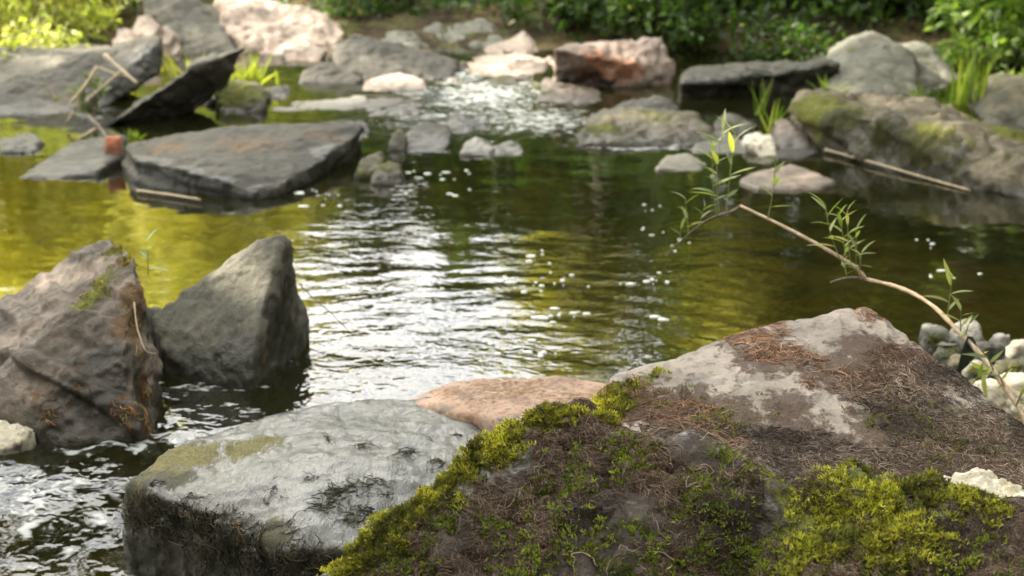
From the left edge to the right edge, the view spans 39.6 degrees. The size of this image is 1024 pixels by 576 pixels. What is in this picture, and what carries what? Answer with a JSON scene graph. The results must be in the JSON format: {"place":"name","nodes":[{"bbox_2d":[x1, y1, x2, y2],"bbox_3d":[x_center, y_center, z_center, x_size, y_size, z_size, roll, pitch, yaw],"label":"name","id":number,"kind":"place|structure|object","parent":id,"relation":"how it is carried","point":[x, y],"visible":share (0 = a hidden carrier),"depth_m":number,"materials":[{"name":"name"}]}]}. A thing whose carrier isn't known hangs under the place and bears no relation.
{"place":"outdoors","nodes":[
{"label":"outdoors","id":0,"kind":"place"},
{"bbox_2d":[0,0,1022,422],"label":"ground","id":1,"kind":"structure","parent":0,"point":[450,16],"depth_m":9.10,"materials":[{"name":"plant"}]},
{"bbox_2d":[0,0,49,23],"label":"bush","id":2,"kind":"object","parent":1,"relation":"on","point":[2,16],"visible":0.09,"depth_m":9.04,"materials":[{"name":"green plant"}]},
{"bbox_2d":[0,13,90,58],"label":"bush","id":3,"kind":"object","parent":1,"relation":"on","point":[51,40],"visible":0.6,"depth_m":8.21,"materials":[{"name":"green plant"}]},
{"bbox_2d":[0,44,110,82],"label":"pale slab","id":4,"kind":"structure","parent":1,"relation":"on","point":[27,62],"depth_m":7.86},
{"bbox_2d":[0,0,138,42],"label":"bush","id":5,"kind":"object","parent":1,"relation":"on","point":[82,15],"visible":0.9,"depth_m":8.83,"materials":[{"name":"green plant"}]},
{"bbox_2d":[112,28,132,44],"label":"cobble","id":6,"kind":"object","parent":1,"relation":"on","point":[124,34],"visible":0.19,"depth_m":8.39,"materials":[{"name":"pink stone"}]},
{"bbox_2d":[161,26,181,55],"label":"cobble","id":7,"kind":"object","parent":1,"relation":"on","point":[170,37],"visible":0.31,"depth_m":8.42,"materials":[{"name":"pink stone"}]},
{"bbox_2d":[169,43,181,55],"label":"cobble","id":8,"kind":"object","parent":1,"relation":"on","point":[176,49],"visible":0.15,"depth_m":8.43,"materials":[{"name":"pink stone"}]},
{"bbox_2d":[135,0,237,53],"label":"grey rock","id":9,"kind":"object","parent":1,"relation":"on","point":[195,26],"visible":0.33,"depth_m":8.77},
{"bbox_2d":[213,0,344,54],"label":"pink rock","id":10,"kind":"object","parent":1,"relation":"on","point":[275,27],"visible":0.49,"depth_m":8.79,"materials":[{"name":"stone"}]},
{"bbox_2d":[121,397,485,575],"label":"wet slab","id":11,"kind":"structure","parent":1,"relation":"on","point":[302,491],"depth_m":2.61,"materials":[{"name":"grey stone"}]},
{"bbox_2d":[283,45,327,60],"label":"pink rock","id":12,"kind":"object","parent":1,"relation":"on","point":[310,53],"visible":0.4,"depth_m":8.27,"materials":[{"name":"stone"}]},
{"bbox_2d":[313,0,409,20],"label":"bush","id":13,"kind":"object","parent":1,"relation":"on","point":[363,7],"visible":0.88,"depth_m":9.30,"materials":[{"name":"green plant"}]},
{"bbox_2d":[332,35,459,79],"bbox_3d":[-0.644,-1.235,8.035,0.709,0.379,0.919,0,17,0],"label":"dark rock","id":14,"kind":"object","parent":1,"relation":"on","point":[366,58],"visible":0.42,"depth_m":7.82,"materials":[{"name":"stone"}]},
{"bbox_2d":[381,31,422,48],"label":"bank rock","id":15,"kind":"object","parent":1,"relation":"on","point":[404,38],"visible":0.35,"depth_m":8.80,"materials":[{"name":"grey stone"}]},
{"bbox_2d":[416,22,455,45],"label":"bank rock","id":16,"kind":"object","parent":1,"relation":"on","point":[438,30],"visible":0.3,"depth_m":9.00,"materials":[{"name":"grey stone"}]},
{"bbox_2d":[459,60,470,70],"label":"dark stone","id":17,"kind":"object","parent":1,"relation":"on","point":[463,65],"visible":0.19,"depth_m":7.93,"materials":[{"name":"stone"}]},
{"bbox_2d":[452,18,498,45],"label":"bank rock","id":18,"kind":"object","parent":1,"relation":"on","point":[460,31],"visible":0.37,"depth_m":9.02,"materials":[{"name":"grey stone"}]},
{"bbox_2d":[481,34,507,47],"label":"bank rock","id":19,"kind":"object","parent":1,"relation":"on","point":[493,39],"visible":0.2,"depth_m":8.81,"materials":[{"name":"grey stone"}]},
{"bbox_2d":[465,52,548,77],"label":"pink rock","id":20,"kind":"object","parent":1,"relation":"on","point":[519,64],"visible":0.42,"depth_m":7.95,"materials":[{"name":"stone"}]},
{"bbox_2d":[484,31,538,52],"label":"pink rock","id":21,"kind":"object","parent":1,"relation":"on","point":[523,41],"visible":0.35,"depth_m":8.60,"materials":[{"name":"stone"}]},
{"bbox_2d":[45,0,1013,45],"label":"undergrowth","id":22,"kind":"object","parent":1,"relation":"on","point":[876,7],"visible":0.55,"depth_m":8.87,"materials":[{"name":"green plant"}]},
{"bbox_2d":[484,0,615,39],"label":"bush","id":23,"kind":"object","parent":1,"relation":"on","point":[562,11],"visible":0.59,"depth_m":8.97,"materials":[{"name":"green plant"}]},
{"bbox_2d":[552,37,675,87],"bbox_3d":[0.542,-1.162,7.798,0.689,0.431,0.833,0,17,0],"label":"pink rock","id":24,"kind":"object","parent":1,"relation":"on","point":[643,61],"visible":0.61,"depth_m":7.46,"materials":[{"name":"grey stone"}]},
{"bbox_2d":[563,0,729,57],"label":"bush","id":25,"kind":"object","parent":1,"relation":"on","point":[691,18],"visible":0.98,"depth_m":8.46,"materials":[{"name":"green plant"}]},
{"bbox_2d":[316,397,1023,575],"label":"mossy boulder","id":26,"kind":"object","parent":1,"relation":"on","point":[580,486],"visible":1,"depth_m":1.97,"materials":[{"name":"plant"}]},
{"bbox_2d":[943,467,1023,497],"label":"crusty stone","id":27,"kind":"object","parent":26,"relation":"on","point":[988,480],"visible":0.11,"depth_m":2.16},
{"bbox_2d":[702,0,754,14],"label":"bush","id":28,"kind":"object","parent":1,"relation":"on","point":[752,9],"visible":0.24,"depth_m":9.29,"materials":[{"name":"green plant"}]},
{"bbox_2d":[678,57,839,97],"bbox_3d":[1.298,-1.053,7.523,0.921,0.341,0.789,0,17,0],"label":"long ledge","id":29,"kind":"object","parent":1,"relation":"on","point":[787,76],"visible":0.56,"depth_m":7.27,"materials":[{"name":"stone"}]},
{"bbox_2d":[705,7,873,61],"bbox_3d":[1.697,-1.438,8.375,0.965,0.382,0.869,-11,20,-32],"label":"bush","id":30,"kind":"object","parent":1,"relation":"on","point":[799,37],"visible":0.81,"depth_m":8.30,"materials":[{"name":"green plant"}]},
{"bbox_2d":[591,307,1023,489],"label":"brown boulder","id":31,"kind":"object","parent":1,"relation":"on","point":[789,400],"visible":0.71,"depth_m":2.43,"materials":[{"name":"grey stone"}]},
{"bbox_2d":[819,31,957,95],"bbox_3d":[2.011,-1.195,7.804,0.913,0.450,1.391,0,17,0],"label":"grey boulder","id":32,"kind":"object","parent":1,"relation":"on","point":[870,62],"visible":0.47,"depth_m":7.47,"materials":[{"name":"stone"}]},
{"bbox_2d":[805,72,853,90],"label":"grass tuft","id":33,"kind":"object","parent":32,"relation":"on","point":[823,86],"visible":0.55,"depth_m":7.21,"materials":[{"name":"green plant"}]},
{"bbox_2d":[919,325,949,354],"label":"gravel stone","id":34,"kind":"object","parent":1,"relation":"on","point":[932,338],"visible":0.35,"depth_m":3.55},
{"bbox_2d":[880,0,1000,25],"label":"bush","id":35,"kind":"object","parent":1,"relation":"on","point":[902,2],"visible":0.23,"depth_m":9.10,"materials":[{"name":"green plant"}]},
{"bbox_2d":[949,318,985,351],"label":"gravel stone","id":36,"kind":"object","parent":1,"relation":"on","point":[975,334],"visible":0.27,"depth_m":3.59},
{"bbox_2d":[921,0,1023,71],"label":"bush","id":37,"kind":"object","parent":1,"relation":"on","point":[994,35],"visible":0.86,"depth_m":7.94,"materials":[{"name":"green plant"}]},
{"bbox_2d":[943,37,1006,105],"bbox_3d":[2.281,-1.054,7.003,0.316,0.377,0.286,0,17,0],"label":"grass tuft","id":38,"kind":"object","parent":1,"relation":"on","point":[964,88],"visible":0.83,"depth_m":6.99,"materials":[{"name":"green plant"}]},
{"bbox_2d":[961,360,990,382],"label":"gravel stone","id":39,"kind":"object","parent":1,"relation":"on","point":[970,371],"visible":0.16,"depth_m":3.30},
{"bbox_2d":[929,65,1023,96],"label":"bush","id":40,"kind":"object","parent":1,"relation":"on","point":[932,92],"visible":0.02,"depth_m":7.36,"materials":[{"name":"green plant"}]},
{"bbox_2d":[973,378,1005,408],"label":"gravel stone","id":41,"kind":"object","parent":1,"relation":"on","point":[995,394],"visible":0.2,"depth_m":3.18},
{"bbox_2d":[990,358,1023,379],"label":"gravel stone","id":42,"kind":"object","parent":1,"relation":"on","point":[1008,364],"visible":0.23,"depth_m":3.31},
{"bbox_2d":[996,372,1023,415],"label":"gravel stone","id":43,"kind":"object","parent":1,"relation":"on","point":[1013,380],"visible":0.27,"depth_m":3.16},
{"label":"cobble","id":44,"kind":"object","parent":1,"relation":"on","visible":0},
{"bbox_2d":[131,15,163,38],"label":"cobble","id":45,"kind":"object","parent":44,"relation":"on","point":[146,26],"visible":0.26,"depth_m":8.37,"materials":[{"name":"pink stone"}]},
{"bbox_2d":[0,42,1023,575],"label":"water","id":46,"kind":"structure","parent":0,"point":[366,256],"depth_m":4.51,"materials":[{"name":"green liquid"}]},
{"bbox_2d":[0,420,35,454],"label":"cream stone","id":47,"kind":"object","parent":46,"relation":"on","point":[16,438],"visible":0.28,"depth_m":3.00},
{"bbox_2d":[0,133,44,153],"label":"stone","id":48,"kind":"object","parent":46,"relation":"on","point":[24,143],"visible":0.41,"depth_m":6.06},
{"bbox_2d":[65,92,78,123],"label":"dead stalk","id":49,"kind":"object","parent":46,"relation":"on","point":[72,113],"visible":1,"depth_m":6.44,"materials":[{"name":"plant"}]},
{"bbox_2d":[20,135,127,178],"bbox_3d":[-1.742,-0.470,5.802,0.352,0.220,0.666,0,17,0],"label":"flat stone","id":50,"kind":"object","parent":46,"relation":"on","point":[89,157],"visible":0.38,"depth_m":5.62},
{"bbox_2d":[105,136,121,164],"bbox_3d":[-1.626,-0.527,5.801,0.073,0.210,0.224,-6,18,-19],"label":"brick stump","id":51,"kind":"object","parent":50,"relation":"on","point":[113,145],"visible":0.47,"depth_m":5.70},
{"bbox_2d":[0,239,162,446],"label":"boulder","id":52,"kind":"object","parent":46,"relation":"on","point":[79,365],"visible":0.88,"depth_m":3.09,"materials":[{"name":"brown stone"}]},
{"bbox_2d":[133,302,156,353],"bbox_3d":[-0.802,0.089,3.069,0.069,0.106,0.030,14,22,38],"label":"dry stem","id":53,"kind":"object","parent":52,"relation":"attached to","point":[138,330],"visible":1,"depth_m":3.06,"materials":[{"name":"plant"}]},
{"bbox_2d":[140,229,167,276],"bbox_3d":[-0.899,-0.088,3.558,0.042,0.119,0.075,-16,23,-41],"label":"seedling","id":54,"kind":"object","parent":52,"relation":"on","point":[144,254],"visible":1,"depth_m":3.56,"materials":[{"name":"green plant"}]},
{"bbox_2d":[0,36,162,113],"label":"leaning slab","id":55,"kind":"structure","parent":46,"relation":"on","point":[139,60],"depth_m":7.13,"materials":[{"name":"stone"}]},
{"bbox_2d":[42,74,55,100],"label":"dead stalk","id":56,"kind":"object","parent":55,"relation":"on","point":[48,86],"visible":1,"depth_m":6.54,"materials":[{"name":"beige plant"}]},
{"bbox_2d":[103,53,138,84],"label":"dead stalk","id":57,"kind":"object","parent":55,"relation":"on","point":[107,57],"visible":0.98,"depth_m":6.59,"materials":[{"name":"plant"}]},
{"bbox_2d":[77,128,96,137],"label":"dead stalk","id":58,"kind":"object","parent":46,"relation":"on","point":[91,131],"visible":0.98,"depth_m":6.27,"materials":[{"name":"plant"}]},
{"bbox_2d":[66,70,111,116],"bbox_3d":[-1.944,-0.895,6.531,0.196,0.219,0.192,0,17,0],"label":"grey plant","id":59,"kind":"object","parent":46,"relation":"on","point":[94,107],"visible":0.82,"depth_m":6.53,"materials":[{"name":"green plant"}]},
{"bbox_2d":[71,66,98,102],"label":"dead stalk","id":60,"kind":"object","parent":59,"relation":"on","point":[87,81],"visible":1,"depth_m":6.46,"materials":[{"name":"plant"}]},
{"bbox_2d":[84,72,120,102],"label":"dead stalk","id":61,"kind":"object","parent":59,"relation":"on","point":[116,75],"visible":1,"depth_m":6.46,"materials":[{"name":"plant"}]},
{"bbox_2d":[85,114,106,136],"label":"dead stalk","id":62,"kind":"object","parent":46,"relation":"on","point":[93,121],"visible":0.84,"depth_m":6.26,"materials":[{"name":"beige plant"}]},
{"bbox_2d":[124,130,145,138],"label":"grass tuft","id":63,"kind":"object","parent":46,"relation":"on","point":[135,135],"visible":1,"depth_m":6.25,"materials":[{"name":"green plant"}]},
{"bbox_2d":[146,306,161,344],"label":"dark stone","id":64,"kind":"object","parent":46,"relation":"on","point":[152,311],"visible":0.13,"depth_m":3.65,"materials":[{"name":"stone"}]},
{"bbox_2d":[136,189,200,200],"bbox_3d":[-1.247,-0.339,5.172,0.302,0.011,0.015,9,19,27],"label":"pale stick","id":65,"kind":"object","parent":46,"relation":"on","point":[160,193],"visible":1,"depth_m":5.17,"materials":[{"name":"wood"}]},
{"bbox_2d":[105,47,246,125],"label":"leaning slab","id":66,"kind":"structure","parent":46,"relation":"on","point":[199,82],"depth_m":6.67,"materials":[{"name":"stone"}]},
{"bbox_2d":[159,51,204,78],"bbox_3d":[-1.796,-1.192,7.579,0.323,0.146,0.267,0,17,0],"label":"grass tuft","id":67,"kind":"object","parent":46,"relation":"on","point":[166,72],"visible":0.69,"depth_m":7.57,"materials":[{"name":"green plant"}]},
{"bbox_2d":[151,235,309,390],"bbox_3d":[-0.706,0.097,3.522,0.345,0.479,0.391,6,18,18],"label":"pointed rock","id":68,"kind":"object","parent":46,"relation":"on","point":[240,320],"visible":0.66,"depth_m":3.41,"materials":[{"name":"stone"}]},
{"bbox_2d":[299,284,352,334],"bbox_3d":[-0.456,0.053,3.476,0.174,0.102,0.007,12,21,34],"label":"thin twig","id":69,"kind":"object","parent":68,"relation":"attached to","point":[323,306],"visible":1,"depth_m":3.48,"materials":[{"name":"wood"}]},
{"bbox_2d":[214,80,270,112],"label":"mossy stone","id":70,"kind":"object","parent":46,"relation":"on","point":[242,96],"visible":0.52,"depth_m":6.94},
{"bbox_2d":[121,120,371,200],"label":"flat slab","id":71,"kind":"structure","parent":46,"relation":"on","point":[258,162],"depth_m":5.47,"materials":[{"name":"stone"}]},
{"bbox_2d":[230,51,277,85],"bbox_3d":[-1.392,-1.165,7.481,0.248,0.204,0.366,-11,20,-33],"label":"grass tuft","id":72,"kind":"object","parent":46,"relation":"on","point":[253,75],"visible":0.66,"depth_m":7.48,"materials":[{"name":"green plant"}]},
{"bbox_2d":[266,85,290,101],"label":"stone","id":73,"kind":"object","parent":46,"relation":"on","point":[279,91],"visible":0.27,"depth_m":7.25,"materials":[{"name":"stone"}]},
{"bbox_2d":[272,95,367,110],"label":"pale slab","id":74,"kind":"structure","parent":46,"relation":"on","point":[336,104],"depth_m":7.02,"materials":[{"name":"stone"}]},
{"bbox_2d":[298,62,362,83],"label":"grey stone","id":75,"kind":"object","parent":46,"relation":"on","point":[327,72],"visible":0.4,"depth_m":7.61,"materials":[{"name":"stone"}]},
{"bbox_2d":[354,151,385,178],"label":"dark stone","id":76,"kind":"object","parent":46,"relation":"on","point":[368,164],"visible":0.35,"depth_m":5.51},
{"bbox_2d":[344,98,408,108],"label":"brown slab","id":77,"kind":"structure","parent":46,"relation":"on","point":[381,102],"depth_m":7.05,"materials":[{"name":"grey stone"}]},
{"bbox_2d":[370,160,404,185],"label":"dark stone","id":78,"kind":"object","parent":46,"relation":"on","point":[389,173],"visible":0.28,"depth_m":5.40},
{"bbox_2d":[365,104,421,115],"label":"stone","id":79,"kind":"object","parent":46,"relation":"on","point":[414,109],"visible":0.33,"depth_m":6.87,"materials":[{"name":"stone"}]},
{"bbox_2d":[363,73,426,90],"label":"pink stone","id":80,"kind":"object","parent":46,"relation":"on","point":[394,81],"visible":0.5,"depth_m":7.46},
{"bbox_2d":[388,128,407,150],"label":"dark stone","id":81,"kind":"object","parent":46,"relation":"on","point":[398,141],"visible":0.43,"depth_m":6.01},
{"bbox_2d":[406,121,452,149],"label":"grey stone","id":82,"kind":"object","parent":46,"relation":"on","point":[427,135],"visible":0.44,"depth_m":6.13,"materials":[{"name":"stone"}]},
{"bbox_2d":[446,115,488,132],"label":"stone","id":83,"kind":"object","parent":46,"relation":"on","point":[464,122],"visible":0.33,"depth_m":6.53,"materials":[{"name":"stone"}]},
{"bbox_2d":[455,89,481,95],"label":"stone","id":84,"kind":"object","parent":46,"relation":"on","point":[465,92],"visible":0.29,"depth_m":7.29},
{"bbox_2d":[459,137,494,156],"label":"pale stone","id":85,"kind":"object","parent":46,"relation":"on","point":[476,147],"visible":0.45,"depth_m":5.95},
{"bbox_2d":[488,74,519,85],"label":"dark stone","id":86,"kind":"object","parent":46,"relation":"on","point":[504,79],"visible":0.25,"depth_m":7.57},
{"bbox_2d":[408,375,605,432],"bbox_3d":[0.087,0.351,3.033,0.600,0.366,0.412,15,23,41],"label":"orange stone","id":87,"kind":"object","parent":46,"relation":"on","point":[485,403],"visible":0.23,"depth_m":2.99,"materials":[{"name":"stone"}]},
{"bbox_2d":[492,140,523,155],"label":"pale stone","id":88,"kind":"object","parent":46,"relation":"on","point":[507,147],"visible":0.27,"depth_m":5.98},
{"bbox_2d":[537,78,601,103],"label":"brown slab","id":89,"kind":"structure","parent":46,"relation":"on","point":[560,92],"depth_m":7.24,"materials":[{"name":"grey stone"}]},
{"bbox_2d":[294,170,981,356],"bbox_3d":[0.207,-0.235,4.872,1.750,0.009,2.308,-9,19,-27],"label":"foam","id":90,"kind":"object","parent":46,"relation":"on","point":[558,314],"visible":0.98,"depth_m":3.92,"materials":[{"name":"white"}]},
{"bbox_2d":[575,106,717,147],"bbox_3d":[0.589,-0.668,6.465,0.641,0.238,0.854,0,17,0],"label":"mossy stone","id":91,"kind":"object","parent":46,"relation":"on","point":[633,127],"visible":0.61,"depth_m":6.30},
{"bbox_2d":[614,95,678,110],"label":"stone","id":92,"kind":"object","parent":46,"relation":"on","point":[657,102],"visible":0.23,"depth_m":6.93,"materials":[{"name":"stone"}]},
{"bbox_2d":[655,153,706,170],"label":"flat stone","id":93,"kind":"object","parent":46,"relation":"on","point":[682,162],"visible":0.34,"depth_m":5.70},
{"bbox_2d":[692,130,747,153],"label":"flat stone","id":94,"kind":"object","parent":46,"relation":"on","point":[706,147],"visible":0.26,"depth_m":6.05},
{"bbox_2d":[713,113,758,133],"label":"stone","id":95,"kind":"object","parent":46,"relation":"on","point":[732,119],"visible":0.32,"depth_m":6.43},
{"bbox_2d":[741,132,775,156],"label":"white stone","id":96,"kind":"object","parent":46,"relation":"on","point":[759,144],"visible":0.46,"depth_m":5.95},
{"bbox_2d":[749,70,773,115],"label":"grass tuft","id":97,"kind":"object","parent":46,"relation":"on","point":[760,107],"visible":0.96,"depth_m":6.62,"materials":[{"name":"green plant"}]},
{"bbox_2d":[756,98,787,133],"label":"grass tuft","id":98,"kind":"object","parent":46,"relation":"on","point":[769,128],"visible":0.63,"depth_m":6.34,"materials":[{"name":"green plant"}]},
{"bbox_2d":[740,164,835,190],"bbox_3d":[1.050,-0.343,5.437,0.383,0.189,0.337,-12,21,-34],"label":"flat stone","id":99,"kind":"object","parent":46,"relation":"on","point":[794,177],"visible":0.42,"depth_m":5.37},
{"bbox_2d":[771,118,810,148],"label":"grey stone","id":100,"kind":"object","parent":46,"relation":"on","point":[785,133],"visible":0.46,"depth_m":6.08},
{"bbox_2d":[776,143,818,159],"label":"flat stone","id":101,"kind":"object","parent":46,"relation":"on","point":[795,153],"visible":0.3,"depth_m":5.90,"materials":[{"name":"stone"}]},
{"bbox_2d":[824,148,970,190],"bbox_3d":[1.499,-0.470,5.600,0.017,0.019,0.809,-9,19,-27],"label":"peeled stick","id":102,"kind":"object","parent":46,"relation":"on","point":[890,167],"visible":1,"depth_m":5.56,"materials":[{"name":"wood"}]},
{"bbox_2d":[787,88,1023,198],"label":"mossy slab","id":103,"kind":"structure","parent":46,"relation":"on","point":[934,138],"depth_m":5.65,"materials":[{"name":"grey stone"}]},
{"bbox_2d":[901,83,925,95],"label":"grass tuft","id":104,"kind":"object","parent":103,"relation":"on","point":[917,94],"visible":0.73,"depth_m":6.63,"materials":[{"name":"green plant"}]},
{"bbox_2d":[919,323,936,343],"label":"gravel stone","id":105,"kind":"object","parent":46,"relation":"on","point":[925,326],"visible":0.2,"depth_m":3.60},
{"bbox_2d":[933,342,960,363],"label":"gravel stone","id":106,"kind":"object","parent":46,"relation":"on","point":[944,352],"visible":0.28,"depth_m":3.46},
{"bbox_2d":[946,354,961,373],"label":"gravel stone","id":107,"kind":"object","parent":46,"relation":"on","point":[953,361],"visible":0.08,"depth_m":3.36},
{"bbox_2d":[972,341,1005,365],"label":"gravel stone","id":108,"kind":"object","parent":46,"relation":"on","point":[994,349],"visible":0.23,"depth_m":3.42,"materials":[{"name":"stone"}]},
{"bbox_2d":[967,73,1023,126],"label":"bank rock","id":109,"kind":"object","parent":46,"relation":"on","point":[1001,101],"visible":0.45,"depth_m":6.82,"materials":[{"name":"stone"}]},
{"bbox_2d":[988,333,1010,346],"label":"gravel stone","id":110,"kind":"object","parent":46,"relation":"on","point":[1003,339],"visible":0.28,"depth_m":3.55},
{"bbox_2d":[1005,339,1023,362],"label":"gravel stone","id":111,"kind":"object","parent":46,"relation":"on","point":[1014,349],"visible":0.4,"depth_m":3.46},
{"bbox_2d":[665,108,1023,423],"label":"willow branch","id":112,"kind":"object","parent":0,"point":[971,350],"visible":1,"depth_m":3.08,"materials":[{"name":"green plant"}]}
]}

